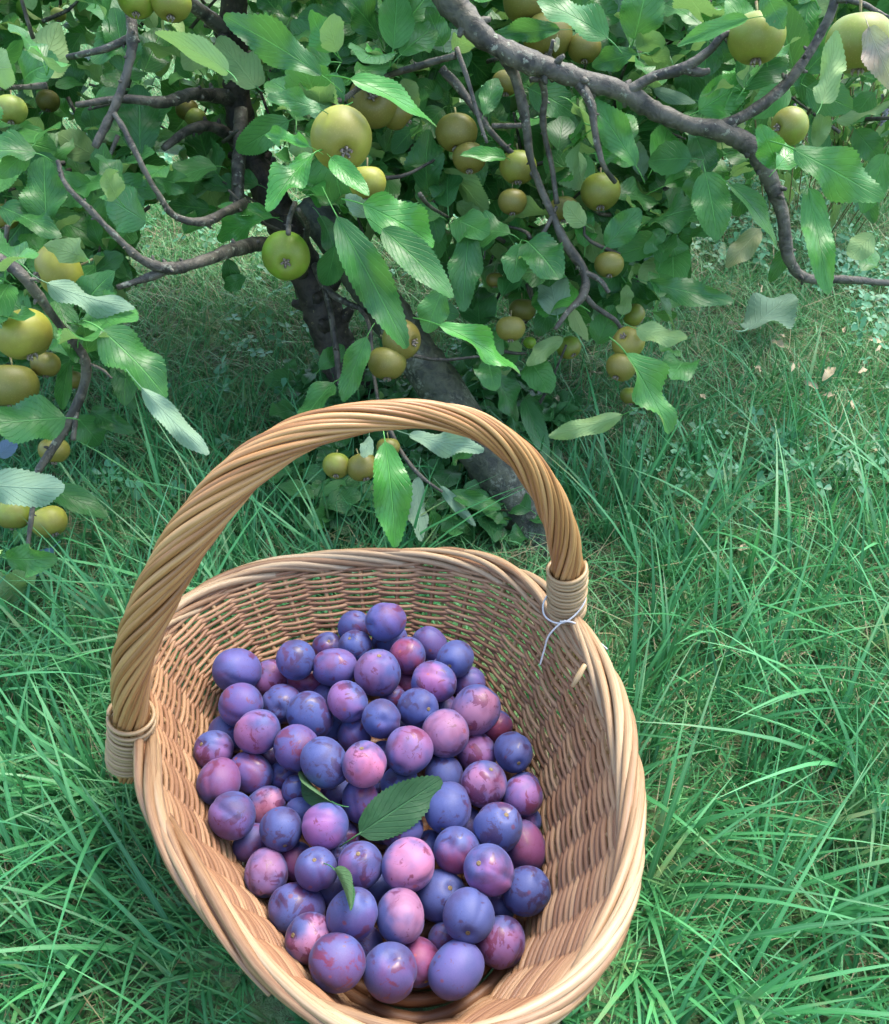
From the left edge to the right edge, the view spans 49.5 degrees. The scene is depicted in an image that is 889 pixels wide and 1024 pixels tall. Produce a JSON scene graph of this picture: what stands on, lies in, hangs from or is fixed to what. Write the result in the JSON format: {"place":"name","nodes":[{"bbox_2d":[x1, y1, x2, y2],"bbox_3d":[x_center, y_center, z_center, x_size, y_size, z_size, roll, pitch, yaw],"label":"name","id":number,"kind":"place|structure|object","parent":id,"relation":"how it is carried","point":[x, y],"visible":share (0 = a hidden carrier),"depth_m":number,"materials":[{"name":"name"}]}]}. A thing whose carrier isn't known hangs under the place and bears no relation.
{"place":"outdoors","nodes":[
{"label":"outdoors","id":0,"kind":"place"},
{"bbox_2d":[0,0,888,1023],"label":"ground","id":1,"kind":"structure","parent":0,"point":[278,1008],"depth_m":1.24,"materials":[{"name":"plant"}]},
{"bbox_2d":[104,398,646,1023],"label":"wicker basket","id":2,"kind":"object","parent":1,"relation":"on","point":[590,776],"visible":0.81,"depth_m":0.80,"materials":[{"name":"wicker"}]},
{"bbox_2d":[193,730,233,767],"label":"plum","id":3,"kind":"object","parent":2,"relation":"in","point":[210,745],"visible":0.79,"depth_m":0.91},
{"bbox_2d":[196,757,240,804],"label":"plum","id":4,"kind":"object","parent":2,"relation":"in","point":[216,777],"visible":0.87,"depth_m":0.86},
{"bbox_2d":[208,716,240,753],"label":"plum","id":5,"kind":"object","parent":2,"relation":"in","point":[218,723],"visible":0.27,"depth_m":0.94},
{"bbox_2d":[218,683,263,726],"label":"plum","id":6,"kind":"object","parent":5,"relation":"on","point":[237,702],"visible":0.74,"depth_m":0.93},
{"bbox_2d":[212,648,261,690],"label":"plum","id":7,"kind":"object","parent":2,"relation":"in","point":[232,666],"visible":0.89,"depth_m":0.96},
{"bbox_2d":[232,823,266,862],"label":"plum","id":8,"kind":"object","parent":2,"relation":"in","point":[247,846],"visible":0.48,"depth_m":0.86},
{"bbox_2d":[208,791,255,840],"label":"plum","id":9,"kind":"object","parent":8,"relation":"on","point":[231,815],"visible":1,"depth_m":0.83,"materials":[{"name":"food"}]},
{"bbox_2d":[232,752,272,793],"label":"plum","id":10,"kind":"object","parent":2,"relation":"in","point":[256,772],"visible":0.77,"depth_m":0.90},
{"bbox_2d":[244,847,287,897],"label":"plum","id":11,"kind":"object","parent":2,"relation":"in","point":[266,873],"visible":0.98,"depth_m":0.82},
{"bbox_2d":[249,786,285,822],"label":"plum","id":12,"kind":"object","parent":2,"relation":"in","point":[265,799],"visible":0.48,"depth_m":0.88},
{"bbox_2d":[260,748,276,765],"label":"plum","id":13,"kind":"object","parent":2,"relation":"on","point":[269,755],"visible":0.06,"depth_m":0.93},
{"bbox_2d":[234,709,280,754],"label":"plum","id":14,"kind":"object","parent":13,"relation":"on","point":[256,731],"visible":0.99,"depth_m":0.90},
{"bbox_2d":[262,684,298,723],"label":"plum","id":15,"kind":"object","parent":2,"relation":"on","point":[277,698],"visible":0.73,"depth_m":0.95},
{"bbox_2d":[259,806,301,851],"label":"plum","id":16,"kind":"object","parent":2,"relation":"in","point":[280,829],"visible":1,"depth_m":0.83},
{"bbox_2d":[273,724,316,771],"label":"plum","id":17,"kind":"object","parent":2,"relation":"in","point":[291,742],"visible":0.62,"depth_m":0.89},
{"bbox_2d":[268,882,325,936],"bbox_3d":[-0.125,0.337,0.815,0.044,0.051,0.044,21,76,47],"label":"plum","id":18,"kind":"object","parent":2,"relation":"in","point":[289,903],"visible":0.65,"depth_m":0.80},
{"bbox_2d":[287,672,320,692],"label":"plum","id":19,"kind":"object","parent":2,"relation":"in","point":[310,682],"visible":0.23,"depth_m":0.99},
{"bbox_2d":[276,640,315,679],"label":"plum","id":20,"kind":"object","parent":19,"relation":"on","point":[294,659],"visible":1,"depth_m":0.97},
{"bbox_2d":[285,912,329,964],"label":"plum","id":21,"kind":"object","parent":2,"relation":"in","point":[305,931],"visible":0.64,"depth_m":0.76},
{"bbox_2d":[286,691,332,736],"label":"plum","id":22,"kind":"object","parent":2,"relation":"in","point":[311,711],"visible":0.84,"depth_m":0.92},
{"bbox_2d":[319,875,343,907],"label":"plum","id":23,"kind":"object","parent":2,"relation":"on","point":[332,891],"visible":0.2,"depth_m":0.82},
{"bbox_2d":[294,846,337,891],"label":"plum","id":24,"kind":"object","parent":23,"relation":"on","point":[313,872],"visible":0.96,"depth_m":0.80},
{"bbox_2d":[320,780,347,806],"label":"plum","id":25,"kind":"object","parent":2,"relation":"on","point":[334,794],"visible":0.3,"depth_m":0.89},
{"bbox_2d":[300,736,345,789],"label":"plum","id":26,"kind":"object","parent":25,"relation":"on","point":[321,758],"visible":0.92,"depth_m":0.86,"materials":[{"name":"food"}]},
{"bbox_2d":[312,648,356,686],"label":"plum","id":27,"kind":"object","parent":2,"relation":"in","point":[332,666],"visible":0.82,"depth_m":0.97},
{"bbox_2d":[308,932,365,993],"bbox_3d":[-0.084,0.349,0.747,0.044,0.042,0.043,33,75,-1],"label":"plum","id":28,"kind":"object","parent":2,"relation":"in","point":[337,962],"visible":1,"depth_m":0.73,"materials":[{"name":"food"}]},
{"bbox_2d":[329,841,346,863],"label":"plum","id":29,"kind":"object","parent":2,"relation":"on","point":[336,851],"visible":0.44,"depth_m":0.84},
{"bbox_2d":[301,802,348,849],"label":"plum","id":30,"kind":"object","parent":29,"relation":"on","point":[325,825],"visible":0.98,"depth_m":0.82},
{"bbox_2d":[339,775,442,846],"bbox_3d":[-0.047,0.262,0.842,0.105,0.015,0.041,-30,84,-14],"label":"plum leaf","id":31,"kind":"object","parent":30,"relation":"on","point":[396,809],"visible":1,"depth_m":0.84,"materials":[{"name":"plant"}]},
{"bbox_2d":[326,887,377,940],"bbox_3d":[-0.075,0.325,0.778,0.038,0.046,0.039,18,35,-33],"label":"plum","id":32,"kind":"object","parent":2,"relation":"in","point":[357,922],"visible":0.86,"depth_m":0.76,"materials":[{"name":"food"}]},
{"bbox_2d":[337,719,371,749],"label":"plum","id":33,"kind":"object","parent":2,"relation":"in","point":[349,734],"visible":0.59,"depth_m":0.93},
{"bbox_2d":[327,680,367,722],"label":"plum","id":34,"kind":"object","parent":33,"relation":"on","point":[347,701],"visible":0.96,"depth_m":0.92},
{"bbox_2d":[338,629,371,660],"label":"plum","id":35,"kind":"object","parent":2,"relation":"in","point":[357,644],"visible":0.66,"depth_m":1.00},
{"bbox_2d":[342,783,377,823],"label":"plum","id":36,"kind":"object","parent":2,"relation":"in","point":[356,800],"visible":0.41,"depth_m":0.87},
{"bbox_2d":[342,740,386,787],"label":"plum","id":37,"kind":"object","parent":36,"relation":"on","point":[364,763],"visible":1,"depth_m":0.85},
{"bbox_2d":[354,649,400,696],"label":"plum","id":38,"kind":"object","parent":2,"relation":"in","point":[377,672],"visible":0.97,"depth_m":0.95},
{"bbox_2d":[367,874,391,903],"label":"plum","id":39,"kind":"object","parent":2,"relation":"on","point":[379,889],"visible":0.18,"depth_m":0.83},
{"bbox_2d":[338,841,382,888],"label":"plum","id":40,"kind":"object","parent":39,"relation":"on","point":[361,861],"visible":0.87,"depth_m":0.80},
{"bbox_2d":[375,740,389,772],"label":"plum","id":41,"kind":"object","parent":2,"relation":"on","point":[381,744],"visible":0.11,"depth_m":0.93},
{"bbox_2d":[362,699,400,738],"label":"plum","id":42,"kind":"object","parent":41,"relation":"on","point":[381,718],"visible":0.95,"depth_m":0.90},
{"bbox_2d":[363,941,416,1003],"bbox_3d":[-0.043,0.361,0.755,0.043,0.047,0.043,-11,39,-15],"label":"plum","id":43,"kind":"object","parent":2,"relation":"in","point":[390,975],"visible":1,"depth_m":0.74,"materials":[{"name":"food"}]},
{"bbox_2d":[372,629,407,651],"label":"plum","id":44,"kind":"object","parent":2,"relation":"in","point":[377,644],"visible":0.15,"depth_m":1.03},
{"bbox_2d":[365,603,406,641],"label":"plum","id":45,"kind":"object","parent":44,"relation":"on","point":[385,622],"visible":1,"depth_m":1.00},
{"bbox_2d":[380,768,416,790],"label":"plum","id":46,"kind":"object","parent":2,"relation":"in","point":[390,777],"visible":0.32,"depth_m":0.89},
{"bbox_2d":[385,726,433,775],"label":"plum","id":47,"kind":"object","parent":46,"relation":"on","point":[409,750],"visible":1,"depth_m":0.87,"materials":[{"name":"food"}]},
{"bbox_2d":[377,887,423,944],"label":"plum","id":48,"kind":"object","parent":2,"relation":"in","point":[400,918],"visible":0.99,"depth_m":0.77,"materials":[{"name":"food"}]},
{"bbox_2d":[398,673,412,690],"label":"plum","id":49,"kind":"object","parent":2,"relation":"in","point":[405,683],"visible":0.14,"depth_m":0.99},
{"bbox_2d":[390,637,425,674],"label":"plum","id":50,"kind":"object","parent":49,"relation":"on","point":[409,653],"visible":0.81,"depth_m":0.98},
{"bbox_2d":[381,837,434,891],"bbox_3d":[-0.031,0.296,0.809,0.045,0.043,0.044,-20,71,-34],"label":"plum","id":51,"kind":"object","parent":2,"relation":"in","point":[408,862],"visible":1,"depth_m":0.79,"materials":[{"name":"food"}]},
{"bbox_2d":[400,720,421,728],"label":"plum","id":52,"kind":"object","parent":2,"relation":"in","point":[402,724],"visible":0.02,"depth_m":0.95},
{"bbox_2d":[397,688,438,726],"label":"plum","id":53,"kind":"object","parent":52,"relation":"on","point":[416,707],"visible":0.92,"depth_m":0.92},
{"bbox_2d":[405,936,437,987],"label":"plum","id":54,"kind":"object","parent":2,"relation":"in","point":[423,950],"visible":0.51,"depth_m":0.77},
{"bbox_2d":[413,626,446,661],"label":"plum","id":55,"kind":"object","parent":2,"relation":"in","point":[432,640],"visible":0.52,"depth_m":1.02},
{"bbox_2d":[415,869,464,922],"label":"plum","id":56,"kind":"object","parent":2,"relation":"in","point":[437,890],"visible":0.59,"depth_m":0.81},
{"bbox_2d":[425,756,462,783],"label":"plum","id":57,"kind":"object","parent":2,"relation":"in","point":[447,769],"visible":0.42,"depth_m":0.90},
{"bbox_2d":[438,696,454,708],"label":"plum","id":58,"kind":"object","parent":2,"relation":"in","point":[447,704],"visible":0.2,"depth_m":0.97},
{"bbox_2d":[411,660,456,701],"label":"plum","id":59,"kind":"object","parent":58,"relation":"on","point":[437,680],"visible":0.84,"depth_m":0.95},
{"bbox_2d":[425,781,470,833],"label":"plum","id":60,"kind":"object","parent":2,"relation":"in","point":[450,803],"visible":0.9,"depth_m":0.84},
{"bbox_2d":[428,939,484,1000],"bbox_3d":[0.009,0.363,0.764,0.047,0.039,0.040,-40,14,-27],"label":"plum","id":61,"kind":"object","parent":2,"relation":"in","point":[456,970],"visible":1,"depth_m":0.75,"materials":[{"name":"food"}]},
{"bbox_2d":[433,826,479,874],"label":"plum","id":62,"kind":"object","parent":2,"relation":"in","point":[453,846],"visible":0.79,"depth_m":0.82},
{"bbox_2d":[443,887,494,943],"bbox_3d":[0.019,0.327,0.780,0.042,0.043,0.042,-4,17,4],"label":"plum","id":63,"kind":"object","parent":2,"relation":"in","point":[468,914],"visible":1,"depth_m":0.77,"materials":[{"name":"food"}]},
{"bbox_2d":[451,684,500,735],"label":"plum","id":64,"kind":"object","parent":2,"relation":"in","point":[477,707],"visible":0.8,"depth_m":0.92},
{"bbox_2d":[456,734,495,768],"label":"plum","id":65,"kind":"object","parent":2,"relation":"in","point":[479,747],"visible":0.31,"depth_m":0.92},
{"bbox_2d":[461,760,506,807],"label":"plum","id":66,"kind":"object","parent":2,"relation":"in","point":[483,783],"visible":0.94,"depth_m":0.86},
{"bbox_2d":[463,843,514,896],"bbox_3d":[0.037,0.299,0.803,0.040,0.048,0.041,-25,49,12],"label":"plum","id":67,"kind":"object","parent":2,"relation":"in","point":[488,869],"visible":0.99,"depth_m":0.79,"materials":[{"name":"food"}]},
{"bbox_2d":[475,915,524,969],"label":"plum","id":68,"kind":"object","parent":2,"relation":"in","point":[501,946],"visible":0.77,"depth_m":0.78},
{"bbox_2d":[494,731,532,772],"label":"plum","id":69,"kind":"object","parent":2,"relation":"in","point":[513,751],"visible":0.99,"depth_m":0.90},
{"bbox_2d":[507,819,544,868],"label":"plum","id":70,"kind":"object","parent":2,"relation":"in","point":[528,848],"visible":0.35,"depth_m":0.85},
{"bbox_2d":[502,865,550,916],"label":"plum","id":71,"kind":"object","parent":2,"relation":"in","point":[527,893],"visible":0.97,"depth_m":0.80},
{"bbox_2d":[521,811,540,828],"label":"plum","id":72,"kind":"object","parent":2,"relation":"in","point":[535,818],"visible":0.32,"depth_m":0.88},
{"bbox_2d":[503,775,542,816],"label":"plum","id":73,"kind":"object","parent":72,"relation":"on","point":[523,795],"visible":0.91,"depth_m":0.86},
{"label":"plum","id":74,"kind":"object","parent":2,"relation":"in","visible":0},
{"bbox_2d":[473,802,522,851],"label":"plum","id":75,"kind":"object","parent":74,"relation":"on","point":[500,824],"visible":0.91,"depth_m":0.82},
{"bbox_2d":[294,197,548,557],"bbox_3d":[-0.010,-0.162,1.253,0.492,0.390,0.070,33,51,32],"label":"trunk","id":76,"kind":"object","parent":1,"relation":"on","point":[441,381],"visible":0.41,"depth_m":1.22,"materials":[{"name":"brown wood"}]},
{"bbox_2d":[264,359,582,545],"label":"weeds","id":77,"kind":"object","parent":1,"relation":"on","point":[351,493],"visible":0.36,"depth_m":1.29,"materials":[{"name":"green plant"}]},
{"bbox_2d":[0,0,888,603],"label":"apple tree","id":78,"kind":"object","parent":1,"relation":"on","point":[654,106],"visible":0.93,"depth_m":1.11,"materials":[{"name":"green plant"}]},
{"bbox_2d":[0,90,27,124],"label":"apple","id":79,"kind":"object","parent":78,"relation":"hanging from","point":[15,109],"visible":0.96,"depth_m":1.12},
{"bbox_2d":[0,503,29,530],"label":"apple","id":80,"kind":"object","parent":78,"relation":"hanging from","point":[15,516],"visible":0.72,"depth_m":1.11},
{"bbox_2d":[0,357,39,406],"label":"apple","id":81,"kind":"object","parent":78,"relation":"hanging from","point":[18,383],"visible":0.81,"depth_m":1.09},
{"bbox_2d":[0,308,52,360],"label":"apple","id":82,"kind":"object","parent":78,"relation":"hanging from","point":[30,338],"visible":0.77,"depth_m":0.95,"materials":[{"name":"food"}]},
{"bbox_2d":[32,505,67,537],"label":"apple","id":83,"kind":"object","parent":78,"relation":"hanging from","point":[52,520],"visible":0.93,"depth_m":1.12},
{"bbox_2d":[33,246,92,291],"bbox_3d":[-0.412,-0.259,1.033,0.054,0.058,0.055,7,42,8],"label":"apple","id":84,"kind":"object","parent":78,"relation":"hanging from","point":[49,267],"visible":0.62,"depth_m":1.01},
{"bbox_2d":[150,0,191,22],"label":"apple","id":85,"kind":"object","parent":78,"relation":"hanging from","point":[174,11],"visible":1,"depth_m":0.94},
{"bbox_2d":[262,230,309,280],"bbox_3d":[-0.186,-0.300,1.131,0.055,0.058,0.054,26,47,26],"label":"apple","id":86,"kind":"object","parent":78,"relation":"hanging from","point":[285,257],"visible":0.98,"depth_m":1.11,"materials":[{"name":"food"}]},
{"bbox_2d":[310,104,371,167],"bbox_3d":[-0.095,-0.345,0.891,0.055,0.059,0.055,23,46,24],"label":"apple","id":87,"kind":"object","parent":78,"relation":"hanging from","point":[344,131],"visible":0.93,"depth_m":0.87,"materials":[{"name":"food"}]},
{"bbox_2d":[347,449,374,481],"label":"apple","id":88,"kind":"object","parent":78,"relation":"hanging from","point":[359,468],"visible":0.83,"depth_m":1.11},
{"bbox_2d":[349,157,385,199],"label":"apple","id":89,"kind":"object","parent":78,"relation":"hanging from","point":[375,178],"visible":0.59,"depth_m":0.96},
{"bbox_2d":[348,83,396,128],"bbox_3d":[-0.082,-0.472,1.109,0.056,0.057,0.054,-22,46,-23],"label":"apple","id":90,"kind":"object","parent":78,"relation":"hanging from","point":[376,111],"visible":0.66,"depth_m":1.09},
{"bbox_2d":[368,347,405,380],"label":"apple","id":91,"kind":"object","parent":78,"relation":"hanging from","point":[385,363],"visible":0.96,"depth_m":1.10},
{"bbox_2d":[380,320,420,358],"bbox_3d":[-0.050,-0.200,1.120,0.046,0.048,0.045,-10,42,-11],"label":"apple","id":92,"kind":"object","parent":78,"relation":"hanging from","point":[411,350],"visible":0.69,"depth_m":1.11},
{"bbox_2d":[435,107,477,151],"bbox_3d":[0.014,-0.445,1.130,0.050,0.046,0.046,-3,41,-4],"label":"apple","id":93,"kind":"object","parent":78,"relation":"hanging from","point":[453,131],"visible":0.96,"depth_m":1.11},
{"bbox_2d":[452,142,485,173],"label":"apple","id":94,"kind":"object","parent":78,"relation":"hanging from","point":[466,165],"visible":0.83,"depth_m":1.12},
{"bbox_2d":[496,310,524,342],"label":"apple","id":95,"kind":"object","parent":78,"relation":"hanging from","point":[510,328],"visible":1,"depth_m":1.12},
{"bbox_2d":[498,183,526,215],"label":"apple","id":96,"kind":"object","parent":78,"relation":"hanging from","point":[512,201],"visible":1,"depth_m":1.12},
{"bbox_2d":[499,143,536,184],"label":"apple","id":97,"kind":"object","parent":78,"relation":"hanging from","point":[515,169],"visible":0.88,"depth_m":1.11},
{"bbox_2d":[503,0,541,20],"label":"apple","id":98,"kind":"object","parent":78,"relation":"hanging from","point":[514,10],"visible":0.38,"depth_m":1.11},
{"bbox_2d":[523,12,572,58],"bbox_3d":[0.121,-0.557,1.130,0.058,0.055,0.054,3,41,4],"label":"apple","id":99,"kind":"object","parent":78,"relation":"hanging from","point":[543,45],"visible":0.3,"depth_m":1.11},
{"bbox_2d":[568,33,600,63],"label":"apple","id":100,"kind":"object","parent":78,"relation":"hanging from","point":[581,50],"visible":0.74,"depth_m":1.12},
{"bbox_2d":[580,168,620,210],"bbox_3d":[0.183,-0.376,1.130,0.046,0.046,0.046,23,46,24],"label":"apple","id":101,"kind":"object","parent":78,"relation":"hanging from","point":[600,191],"visible":0.93,"depth_m":1.11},
{"bbox_2d":[594,251,623,277],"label":"apple","id":102,"kind":"object","parent":78,"relation":"hanging from","point":[609,264],"visible":0.99,"depth_m":1.12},
{"bbox_2d":[606,353,634,380],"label":"apple","id":103,"kind":"object","parent":78,"relation":"hanging from","point":[619,367],"visible":0.88,"depth_m":1.12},
{"bbox_2d":[612,326,644,353],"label":"apple","id":104,"kind":"object","parent":78,"relation":"hanging from","point":[626,339],"visible":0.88,"depth_m":1.12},
{"bbox_2d":[727,0,786,67],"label":"apple","id":105,"kind":"object","parent":78,"relation":"hanging from","point":[759,41],"visible":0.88,"depth_m":0.96,"materials":[{"name":"food"}]},
{"bbox_2d":[771,106,808,145],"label":"apple","id":106,"kind":"object","parent":78,"relation":"hanging from","point":[790,125],"visible":0.91,"depth_m":0.99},
{"bbox_2d":[825,0,888,75],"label":"apple","id":107,"kind":"object","parent":78,"relation":"hanging from","point":[851,28],"visible":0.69,"depth_m":0.85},
{"bbox_2d":[0,316,888,1023],"bbox_3d":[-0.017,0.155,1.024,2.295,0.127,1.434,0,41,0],"label":"tall grass","id":108,"kind":"structure","parent":1,"relation":"on","point":[82,690],"depth_m":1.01,"materials":[{"name":"plant"}]},
{"bbox_2d":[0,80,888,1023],"bbox_3d":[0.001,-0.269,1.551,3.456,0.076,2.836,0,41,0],"label":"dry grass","id":109,"kind":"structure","parent":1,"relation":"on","point":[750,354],"depth_m":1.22,"materials":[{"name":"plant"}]},
{"bbox_2d":[0,116,888,509],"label":"clover","id":110,"kind":"object","parent":1,"relation":"on","point":[280,344],"visible":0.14,"depth_m":1.52,"materials":[{"name":"plant"}]},
{"bbox_2d":[575,141,888,489],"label":"clover","id":111,"kind":"object","parent":1,"relation":"on","point":[852,271],"visible":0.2,"depth_m":1.56,"materials":[{"name":"plant"}]},
{"bbox_2d":[735,292,798,331],"bbox_3d":[0.527,-0.317,1.566,0.084,0.048,0.141,16,44,18],"label":"fallen leaf","id":112,"kind":"object","parent":1,"relation":"on","point":[761,310],"visible":1,"depth_m":1.58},
{"bbox_2d":[745,74,888,237],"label":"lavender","id":113,"kind":"object","parent":1,"relation":"on","point":[793,175],"visible":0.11,"depth_m":1.78,"materials":[{"name":"green plant"}]},
{"bbox_2d":[829,77,888,200],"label":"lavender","id":114,"kind":"object","parent":1,"relation":"on","point":[836,138],"visible":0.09,"depth_m":1.94,"materials":[{"name":"green plant"}]},
{"label":"plum","id":115,"kind":"object","parent":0,"visible":0},
{"bbox_2d":[422,708,468,757],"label":"plum","id":116,"kind":"object","parent":115,"relation":"on","point":[446,730],"visible":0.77,"depth_m":0.89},
{"label":"plum","id":117,"kind":"object","parent":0,"visible":0},
{"bbox_2d":[436,640,473,677],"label":"plum","id":118,"kind":"object","parent":117,"relation":"on","point":[456,657],"visible":0.81,"depth_m":0.97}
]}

